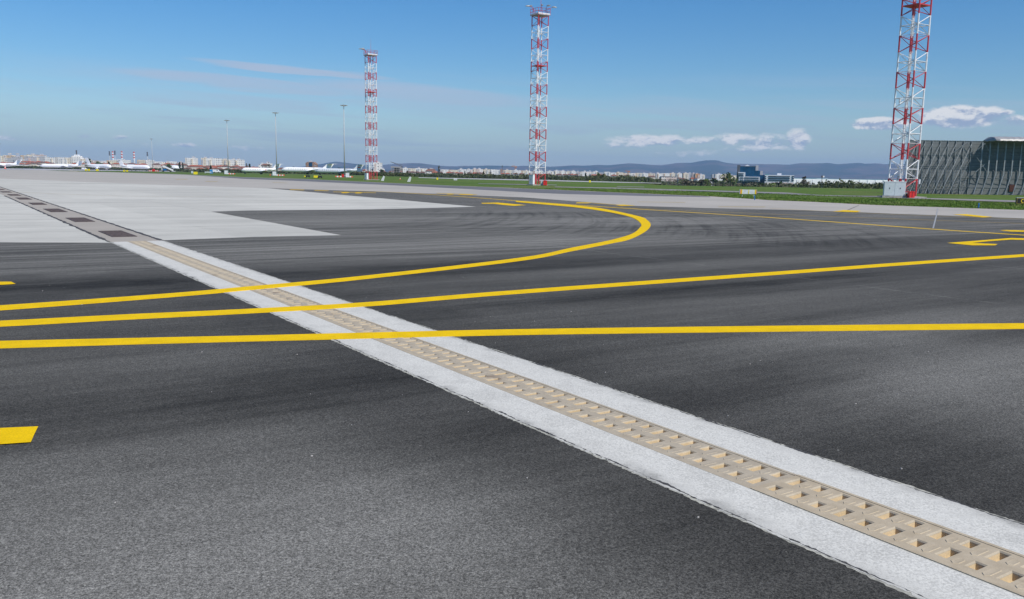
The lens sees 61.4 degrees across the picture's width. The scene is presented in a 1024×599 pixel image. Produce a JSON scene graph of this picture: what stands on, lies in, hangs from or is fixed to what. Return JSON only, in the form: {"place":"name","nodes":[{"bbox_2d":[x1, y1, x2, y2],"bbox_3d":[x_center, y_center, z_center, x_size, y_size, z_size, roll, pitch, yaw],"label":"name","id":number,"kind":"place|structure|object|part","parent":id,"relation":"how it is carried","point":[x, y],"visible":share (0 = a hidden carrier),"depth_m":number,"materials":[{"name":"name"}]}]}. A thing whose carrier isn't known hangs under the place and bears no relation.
{"place":"outdoors","nodes":[
{"label":"outdoors","id":0,"kind":"place"},
{"bbox_2d":[0,153,18,161],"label":"apartment block","id":1,"kind":"structure","parent":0,"point":[5,156],"depth_m":1482.33,"materials":[{"name":"concrete"}]},
{"bbox_2d":[4,155,22,162],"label":"apartment block","id":2,"kind":"structure","parent":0,"point":[12,159],"depth_m":1336.51,"materials":[{"name":"concrete"}]},
{"bbox_2d":[20,153,34,160],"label":"apartment block","id":3,"kind":"structure","parent":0,"point":[31,154],"depth_m":1473.67,"materials":[{"name":"concrete"}]},
{"bbox_2d":[28,157,36,161],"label":"apartment block","id":4,"kind":"structure","parent":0,"point":[32,159],"depth_m":1314.68,"materials":[{"name":"concrete"}]},
{"bbox_2d":[34,156,44,161],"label":"apartment block","id":5,"kind":"structure","parent":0,"point":[40,158],"depth_m":1326.31,"materials":[{"name":"concrete"}]},
{"bbox_2d":[49,157,54,162],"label":"apartment block","id":6,"kind":"structure","parent":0,"point":[52,159],"depth_m":1581.48,"materials":[{"name":"concrete"}]},
{"bbox_2d":[0,194,109,242],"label":"concrete apron","id":7,"kind":"object","parent":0,"point":[19,222],"visible":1,"depth_m":24.33,"materials":[{"name":"concrete"}]},
{"bbox_2d":[5,196,109,241],"bbox_3d":[-19.735,-3.749,35.628,0.183,0.001,37.452,-4,10,-33],"label":"joint gap","id":8,"kind":"object","parent":7,"relation":"on","point":[98,237],"visible":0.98,"depth_m":26.52,"materials":[{"name":"black"}]},
{"bbox_2d":[44,209,66,211],"bbox_3d":[-18.270,-3.568,34.482,0.580,0.013,3.000,-4,10,-33],"label":"drain grate","id":9,"kind":"object","parent":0,"point":[55,210],"visible":1,"depth_m":34.18,"materials":[{"name":"metal"}]},
{"bbox_2d":[55,157,68,163],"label":"apartment block","id":10,"kind":"structure","parent":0,"point":[59,160],"depth_m":1581.69,"materials":[{"name":"concrete"}]},
{"bbox_2d":[65,157,69,163],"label":"apartment block","id":11,"kind":"structure","parent":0,"point":[67,160],"depth_m":1561.90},
{"bbox_2d":[70,150,83,163],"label":"control building","id":12,"kind":"structure","parent":0,"point":[76,158],"depth_m":1482.81,"materials":[{"name":"grey"}]},
{"bbox_2d":[0,168,175,171],"bbox_3d":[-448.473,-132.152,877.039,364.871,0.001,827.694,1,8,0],"label":"aircraft stand","id":13,"kind":"object","parent":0,"point":[68,169],"visible":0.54,"depth_m":724.34,"materials":[{"name":"concrete"}]},
{"bbox_2d":[0,160,21,166],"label":"jet airliner","id":14,"kind":"object","parent":13,"relation":"on","point":[16,162],"visible":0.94,"depth_m":889.56,"materials":[{"name":"white metal"}]},
{"bbox_2d":[40,161,82,168],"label":"jet airliner","id":15,"kind":"object","parent":13,"relation":"on","point":[77,164],"visible":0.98,"depth_m":948.32,"materials":[{"name":"white metal"}]},
{"bbox_2d":[85,158,110,169],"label":"jet airliner","id":16,"kind":"object","parent":13,"relation":"on","point":[98,166],"visible":0.88,"depth_m":838.60,"materials":[{"name":"white metal"}]},
{"bbox_2d":[114,159,149,170],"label":"jet airliner","id":17,"kind":"object","parent":13,"relation":"on","point":[133,166],"visible":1,"depth_m":789.83,"materials":[{"name":"white metal"}]},
{"bbox_2d":[161,165,172,171],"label":"passenger stairs","id":18,"kind":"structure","parent":13,"relation":"on","point":[162,170],"depth_m":632.61,"materials":[{"name":"metal"}]},
{"bbox_2d":[106,160,116,163],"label":"apartment block","id":19,"kind":"structure","parent":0,"point":[112,161],"depth_m":1482.89,"materials":[{"name":"concrete"}]},
{"bbox_2d":[112,163,120,166],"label":"house","id":20,"kind":"structure","parent":0,"point":[115,164],"depth_m":1080.58,"materials":[{"name":"paint"}]},
{"bbox_2d":[117,159,130,163],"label":"apartment block","id":21,"kind":"structure","parent":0,"point":[125,161],"depth_m":1483.09,"materials":[{"name":"concrete"}]},
{"bbox_2d":[145,159,153,167],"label":"apartment block","id":22,"kind":"structure","parent":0,"point":[148,162],"depth_m":1631.56,"materials":[{"name":"concrete"}]},
{"bbox_2d":[153,163,160,167],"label":"house","id":23,"kind":"structure","parent":0,"point":[156,165],"depth_m":1057.26,"materials":[{"name":"paint"}]},
{"bbox_2d":[185,157,197,165],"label":"apartment block","id":24,"kind":"structure","parent":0,"point":[191,161],"depth_m":1334.53,"materials":[{"name":"concrete"}]},
{"bbox_2d":[187,164,204,169],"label":"house","id":25,"kind":"structure","parent":0,"point":[195,167],"depth_m":890.42,"materials":[{"name":"paint"}]},
{"bbox_2d":[201,157,206,165],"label":"apartment block","id":26,"kind":"structure","parent":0,"point":[203,161],"depth_m":1334.06,"materials":[{"name":"concrete"}]},
{"bbox_2d":[206,157,214,165],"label":"apartment block","id":27,"kind":"structure","parent":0,"point":[210,161],"depth_m":1314.72,"materials":[{"name":"concrete"}]},
{"bbox_2d":[215,158,221,165],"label":"apartment block","id":28,"kind":"structure","parent":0,"point":[218,161],"depth_m":1344.77,"materials":[{"name":"concrete"}]},
{"bbox_2d":[222,158,227,164],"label":"apartment block","id":29,"kind":"structure","parent":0,"point":[224,161],"depth_m":1363.85,"materials":[{"name":"concrete"}]},
{"bbox_2d":[228,158,234,165],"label":"apartment block","id":30,"kind":"structure","parent":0,"point":[231,162],"depth_m":1364.06,"materials":[{"name":"concrete"}]},
{"bbox_2d":[0,178,473,239],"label":"concrete apron","id":31,"kind":"object","parent":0,"point":[179,212],"visible":1,"depth_m":43.94,"materials":[{"name":"concrete"}]},
{"bbox_2d":[0,187,161,241],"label":"concrete strip","id":32,"kind":"object","parent":31,"relation":"on","point":[95,227],"visible":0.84,"depth_m":27.05,"materials":[{"name":"concrete"}]},
{"bbox_2d":[15,197,31,199],"bbox_3d":[-26.529,-5.488,46.856,0.580,0.013,3.200,-4,10,-33],"label":"drain grate","id":33,"kind":"object","parent":32,"relation":"on","point":[23,198],"visible":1,"depth_m":46.67,"materials":[{"name":"metal"}]},
{"bbox_2d":[67,217,94,221],"bbox_3d":[-14.278,-2.640,28.501,0.580,0.013,2.500,-4,10,-33],"label":"drain grate","id":34,"kind":"object","parent":32,"relation":"on","point":[80,219],"visible":1,"depth_m":28.41,"materials":[{"name":"metal"}]},
{"bbox_2d":[1,187,161,239],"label":"joint gap","id":35,"kind":"object","parent":32,"relation":"on","point":[95,218],"visible":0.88,"depth_m":28.35,"materials":[{"name":"concrete"}]},
{"bbox_2d":[99,230,135,236],"bbox_3d":[-10.368,-1.732,22.644,0.580,0.013,2.300,-4,10,-33],"label":"drain grate","id":36,"kind":"object","parent":32,"relation":"on","point":[117,233],"visible":1,"depth_m":22.55,"materials":[{"name":"metal"}]},
{"bbox_2d":[234,158,244,166],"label":"apartment block","id":37,"kind":"structure","parent":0,"point":[238,161],"depth_m":1324.82,"materials":[{"name":"concrete"}]},
{"bbox_2d":[306,161,317,167],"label":"office tower","id":38,"kind":"structure","parent":0,"point":[311,164],"depth_m":889.84,"materials":[{"name":"brick"}]},
{"bbox_2d":[374,161,381,171],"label":"apartment block","id":39,"kind":"structure","parent":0,"point":[378,166],"depth_m":889.99,"materials":[{"name":"concrete"}]},
{"bbox_2d":[391,167,400,172],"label":"unfinished building","id":40,"kind":"structure","parent":0,"point":[396,170],"depth_m":697.47,"materials":[{"name":"concrete"}]},
{"bbox_2d":[118,172,706,196],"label":"shoulder tarmac","id":41,"kind":"structure","parent":0,"point":[530,190],"depth_m":105.18,"materials":[{"name":"asphalt"}]},
{"bbox_2d":[425,168,435,173],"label":"house","id":42,"kind":"structure","parent":0,"point":[429,171],"depth_m":841.85,"materials":[{"name":"white paint"}]},
{"bbox_2d":[0,242,916,598],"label":"asphalt","id":43,"kind":"structure","parent":0,"point":[282,470],"depth_m":4.70,"materials":[{"name":"asphalt"}]},
{"bbox_2d":[0,282,14,284],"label":"taxiway marking","id":44,"kind":"object","parent":43,"relation":"on","point":[2,283],"visible":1,"depth_m":12.62,"materials":[{"name":"yellow paint"}]},
{"bbox_2d":[0,426,37,443],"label":"taxiway marking","id":45,"kind":"object","parent":43,"relation":"on","point":[8,435],"visible":1,"depth_m":5.50,"materials":[{"name":"yellow paint"}]},
{"bbox_2d":[0,323,1023,347],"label":"taxiway marking","id":46,"kind":"object","parent":43,"relation":"on","point":[196,339],"visible":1,"depth_m":9.32,"materials":[{"name":"yellow paint"}]},
{"bbox_2d":[110,242,918,598],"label":"joint sealant","id":47,"kind":"object","parent":43,"relation":"on","point":[628,470],"visible":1,"depth_m":4.69,"materials":[{"name":"rubber"}]},
{"bbox_2d":[111,242,1023,598],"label":"concrete strip","id":48,"kind":"object","parent":43,"relation":"on","point":[915,574],"visible":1,"depth_m":4.89,"materials":[{"name":"concrete"}]},
{"bbox_2d":[123,247,922,596],"bbox_3d":[-1.812,0.409,8.812,0.043,0.001,27.513,-4,10,-33],"label":"joint gap","id":49,"kind":"object","parent":48,"relation":"on","point":[627,467],"visible":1,"depth_m":4.87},
{"bbox_2d":[127,241,1023,596],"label":"drainage channel","id":50,"kind":"object","parent":48,"relation":"in","point":[991,563],"visible":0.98,"depth_m":5.16,"materials":[{"name":"concrete"}]},
{"bbox_2d":[483,168,489,174],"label":"apartment block","id":51,"kind":"structure","parent":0,"point":[486,170],"depth_m":1681.45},
{"bbox_2d":[490,169,496,173],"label":"apartment block","id":52,"kind":"structure","parent":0,"point":[492,171],"depth_m":1632.21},
{"bbox_2d":[0,170,1023,217],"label":"shoulder","id":53,"kind":"object","parent":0,"point":[194,180],"visible":0.88,"depth_m":78.32},
{"bbox_2d":[718,206,756,206],"bbox_3d":[14.055,-5.627,52.372,4.153,0.001,1.210,-2,9,-20],"label":"taxiway marking","id":54,"kind":"object","parent":53,"relation":"on","point":[737,206],"visible":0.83,"depth_m":52.81,"materials":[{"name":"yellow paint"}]},
{"bbox_2d":[837,210,858,211],"bbox_3d":[18.727,-4.901,47.816,1.195,0.001,2.831,6,10,32],"label":"taxiway marking","id":55,"kind":"object","parent":53,"relation":"on","point":[847,211],"visible":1,"depth_m":47.31,"materials":[{"name":"yellow paint"}]},
{"bbox_2d":[0,0,1023,167],"label":"sky","id":56,"kind":"structure","parent":0,"point":[649,82],"materials":[{"name":"blue"}]},
{"bbox_2d":[511,169,520,172],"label":"apartment block","id":57,"kind":"structure","parent":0,"point":[515,171],"depth_m":1731.03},
{"bbox_2d":[20,168,1023,592],"bbox_3d":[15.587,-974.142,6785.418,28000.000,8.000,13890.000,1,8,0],"label":"ground","id":58,"kind":"structure","parent":0,"point":[818,192],"depth_m":160.85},
{"bbox_2d":[224,120,229,172],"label":"light pole","id":59,"kind":"object","parent":58,"relation":"on","point":[227,147],"visible":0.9,"depth_m":402.13,"materials":[{"name":"grey"}]},
{"bbox_2d":[241,164,280,173],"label":"business jet","id":60,"kind":"object","parent":58,"relation":"on","point":[245,170],"visible":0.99,"depth_m":434.32,"materials":[{"name":"white metal"}]},
{"bbox_2d":[272,112,277,174],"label":"light pole","id":61,"kind":"object","parent":58,"relation":"on","point":[276,142],"visible":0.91,"depth_m":344.91,"materials":[{"name":"grey"}]},
{"bbox_2d":[281,164,333,173],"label":"business jet","id":62,"kind":"object","parent":58,"relation":"on","point":[299,169],"visible":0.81,"depth_m":513.24,"materials":[{"name":"white metal"}]},
{"bbox_2d":[316,164,363,174],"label":"business jet","id":63,"kind":"object","parent":58,"relation":"on","point":[336,170],"visible":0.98,"depth_m":463.98,"materials":[{"name":"white metal"}]},
{"bbox_2d":[340,104,347,175],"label":"light pole","id":64,"kind":"object","parent":58,"relation":"on","point":[343,105],"visible":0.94,"depth_m":306.37,"materials":[{"name":"grey"}]},
{"bbox_2d":[0,165,883,188],"bbox_3d":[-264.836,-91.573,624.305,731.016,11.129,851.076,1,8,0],"label":"hedge","id":65,"kind":"object","parent":58,"relation":"on","point":[603,177],"visible":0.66,"depth_m":361.40,"materials":[{"name":"green plant"}]},
{"bbox_2d":[420,174,882,189],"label":"perimeter fence","id":66,"kind":"object","parent":58,"relation":"on","point":[627,179],"visible":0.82,"depth_m":220.12,"materials":[{"name":"grey"}]},
{"bbox_2d":[655,172,661,178],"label":"apartment block","id":67,"kind":"structure","parent":58,"relation":"on","point":[657,175],"depth_m":1978.58,"materials":[{"name":"concrete"}]},
{"bbox_2d":[659,176,676,180],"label":"commercial hall","id":68,"kind":"structure","parent":58,"relation":"on","point":[663,178],"depth_m":1187.88,"materials":[{"name":"grey"}]},
{"bbox_2d":[675,172,681,177],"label":"apartment block","id":69,"kind":"structure","parent":58,"relation":"on","point":[678,174],"depth_m":2028.25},
{"bbox_2d":[682,172,688,178],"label":"apartment block","id":70,"kind":"structure","parent":58,"relation":"on","point":[685,175],"depth_m":1978.53,"materials":[{"name":"concrete"}]},
{"bbox_2d":[685,179,695,185],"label":"broadleaf tree","id":71,"kind":"object","parent":58,"relation":"on","point":[689,183],"visible":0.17,"depth_m":450.08,"materials":[{"name":"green plant"}]},
{"bbox_2d":[691,178,706,185],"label":"broadleaf tree","id":72,"kind":"object","parent":58,"relation":"on","point":[702,180],"visible":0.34,"depth_m":414.50,"materials":[{"name":"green plant"}]},
{"bbox_2d":[695,178,710,185],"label":"broadleaf tree","id":73,"kind":"object","parent":58,"relation":"on","point":[706,181],"visible":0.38,"depth_m":414.40,"materials":[{"name":"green plant"}]},
{"bbox_2d":[710,178,718,182],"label":"broadleaf tree","id":74,"kind":"object","parent":58,"relation":"on","point":[712,180],"visible":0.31,"depth_m":550.68,"materials":[{"name":"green plant"}]},
{"bbox_2d":[714,173,721,178],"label":"apartment block","id":75,"kind":"structure","parent":58,"relation":"on","point":[717,175],"depth_m":1929.44,"materials":[{"name":"concrete"}]},
{"bbox_2d":[739,189,756,196],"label":"guidance sign","id":76,"kind":"object","parent":58,"relation":"on","point":[742,191],"visible":0.91,"depth_m":83.75,"materials":[{"name":"yellow"}]},
{"bbox_2d":[892,136,1023,194],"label":"blast fence","id":77,"kind":"object","parent":58,"relation":"on","point":[986,166],"visible":0.9,"depth_m":122.75,"materials":[{"name":"metal"}]},
{"bbox_2d":[1009,185,1014,191],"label":"door","id":78,"kind":"structure","parent":77,"relation":"in","point":[1011,187],"depth_m":123.18,"materials":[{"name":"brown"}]},
{"bbox_2d":[1015,197,1023,203],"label":"location sign","id":79,"kind":"object","parent":58,"relation":"on","point":[1019,201],"visible":0.94,"depth_m":67.18,"materials":[{"name":"black"}]},
{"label":"mast foundation","id":80,"kind":"structure","parent":58,"relation":"on","visible":0},
{"bbox_2d":[359,48,377,179],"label":"lattice mast","id":81,"kind":"object","parent":80,"relation":"on","point":[369,92],"visible":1,"depth_m":204.45,"materials":[{"name":"metal"}]},
{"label":"mast foundation","id":82,"kind":"structure","parent":58,"relation":"on","visible":0},
{"bbox_2d":[526,4,556,184],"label":"lattice mast","id":83,"kind":"object","parent":82,"relation":"on","point":[538,14],"visible":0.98,"depth_m":147.94,"materials":[{"name":"metal"}]},
{"bbox_2d":[419,177,642,182],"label":"runway","id":84,"kind":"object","parent":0,"point":[539,180],"visible":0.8,"depth_m":301.88,"materials":[{"name":"asphalt"}]},
{"bbox_2d":[528,175,535,184],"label":"equipment cabinet","id":85,"kind":"object","parent":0,"point":[531,179],"visible":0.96,"depth_m":147.84,"materials":[{"name":"metal"}]},
{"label":"door","id":86,"kind":"part","parent":85,"relation":"part of","materials":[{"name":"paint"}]},
{"bbox_2d":[580,171,587,175],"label":"apartment block","id":87,"kind":"structure","parent":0,"point":[583,173],"depth_m":1879.55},
{"bbox_2d":[588,170,597,175],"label":"apartment block","id":88,"kind":"structure","parent":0,"point":[593,172],"depth_m":1879.64,"materials":[{"name":"concrete"}]},
{"bbox_2d":[163,188,1023,523],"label":"asphalt","id":89,"kind":"structure","parent":0,"point":[939,412],"depth_m":11.71,"materials":[{"name":"asphalt"}]},
{"bbox_2d":[0,201,650,309],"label":"taxiway marking","id":90,"kind":"object","parent":89,"relation":"on","point":[645,225],"visible":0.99,"depth_m":13.67,"materials":[{"name":"yellow paint"}]},
{"bbox_2d":[42,290,928,517],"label":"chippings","id":91,"kind":"object","parent":89,"relation":"on","point":[605,372],"visible":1,"depth_m":6.61,"materials":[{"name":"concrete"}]},
{"bbox_2d":[482,203,519,205],"bbox_3d":[-0.634,-5.550,50.164,1.832,0.001,5.148,-3,9,-24],"label":"taxiway marking","id":92,"kind":"object","parent":89,"relation":"on","point":[503,204],"visible":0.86,"depth_m":49.91,"materials":[{"name":"yellow paint"}]},
{"bbox_2d":[0,254,1023,326],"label":"taxiway marking","id":93,"kind":"object","parent":89,"relation":"on","point":[155,315],"visible":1,"depth_m":11.58,"materials":[{"name":"yellow paint"}]},
{"bbox_2d":[148,241,1023,554],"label":"concrete strip","id":94,"kind":"object","parent":89,"relation":"on","point":[986,527],"visible":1,"depth_m":5.69,"materials":[{"name":"concrete"}]},
{"bbox_2d":[162,240,1023,524],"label":"joint gap","id":95,"kind":"object","parent":94,"relation":"on","point":[699,417],"visible":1,"depth_m":5.95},
{"bbox_2d":[166,241,1020,522],"bbox_3d":[-0.840,0.334,9.449,0.042,0.001,27.513,-4,10,-33],"label":"joint sealant","id":96,"kind":"object","parent":89,"relation":"on","point":[700,417],"visible":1,"depth_m":5.93,"materials":[{"name":"rubber"}]},
{"bbox_2d":[377,191,1018,234],"bbox_3d":[2.996,-5.894,52.983,1.682,0.001,66.523,-4,10,-30],"label":"taxiway marking","id":97,"kind":"object","parent":89,"relation":"on","point":[752,216],"visible":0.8,"depth_m":38.34,"materials":[{"name":"yellow paint"}]},
{"bbox_2d":[535,201,1023,223],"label":"taxiway marking","id":98,"kind":"object","parent":89,"relation":"on","point":[780,214],"visible":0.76,"depth_m":41.87,"materials":[{"name":"yellow paint"}]},
{"bbox_2d":[954,214,988,216],"bbox_3d":[23.533,-4.288,44.103,1.002,0.001,4.013,2,8,6],"label":"taxiway marking","id":99,"kind":"object","parent":89,"relation":"on","point":[971,215],"visible":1,"depth_m":44.28,"materials":[{"name":"yellow paint"}]},
{"bbox_2d":[952,238,1023,244],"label":"taxiway marking","id":100,"kind":"object","parent":89,"relation":"on","point":[969,243],"visible":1,"depth_m":24.81,"materials":[{"name":"yellow paint"}]},
{"bbox_2d":[1001,230,1023,231],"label":"taxiway marking","id":101,"kind":"object","parent":89,"relation":"on","point":[1014,230],"visible":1,"depth_m":30.87,"materials":[{"name":"yellow paint"}]},
{"bbox_2d":[302,160,905,179],"bbox_3d":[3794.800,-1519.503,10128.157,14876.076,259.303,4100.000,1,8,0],"label":"hills","id":102,"kind":"structure","parent":0,"point":[873,171],"depth_m":10497.56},
{"bbox_2d":[720,172,737,183],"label":"broadleaf tree","id":103,"kind":"object","parent":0,"point":[729,176],"visible":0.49,"depth_m":395.02,"materials":[{"name":"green plant"}]},
{"bbox_2d":[473,186,1023,209],"bbox_3d":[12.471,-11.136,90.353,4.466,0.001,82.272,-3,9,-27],"label":"verge","id":104,"kind":"structure","parent":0,"point":[730,197],"depth_m":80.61,"materials":[{"name":"plant"}]},
{"bbox_2d":[736,165,764,183],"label":"office tower","id":105,"kind":"structure","parent":0,"point":[747,173],"depth_m":513.72,"materials":[{"name":"blue"}]},
{"bbox_2d":[764,173,793,184],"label":"office block","id":106,"kind":"structure","parent":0,"point":[787,179],"depth_m":494.92,"materials":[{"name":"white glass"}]},
{"bbox_2d":[568,187,1015,201],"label":"service path","id":107,"kind":"structure","parent":0,"point":[801,194],"depth_m":103.83,"materials":[{"name":"asphalt"}]},
{"bbox_2d":[881,181,906,197],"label":"equipment cabinet","id":108,"kind":"object","parent":107,"relation":"on","point":[894,189],"visible":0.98,"depth_m":89.40,"materials":[{"name":"metal"}]},
{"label":"door","id":109,"kind":"part","parent":108,"relation":"part of","materials":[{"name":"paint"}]},
{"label":"door","id":110,"kind":"part","parent":108,"relation":"part of","materials":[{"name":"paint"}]},
{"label":"mast foundation","id":111,"kind":"structure","parent":107,"relation":"on","visible":0},
{"bbox_2d":[888,0,931,195],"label":"lattice mast","id":112,"kind":"object","parent":111,"relation":"on","point":[913,7],"visible":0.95,"depth_m":91.44,"materials":[{"name":"metal"}]},
{"bbox_2d":[794,178,903,184],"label":"warehouse","id":113,"kind":"structure","parent":0,"point":[811,180],"depth_m":593.88,"materials":[{"name":"white"}]},
{"bbox_2d":[907,191,914,197],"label":"fire point","id":114,"kind":"structure","parent":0,"point":[910,194],"depth_m":88.55,"materials":[{"name":"red metal"}]}
]}

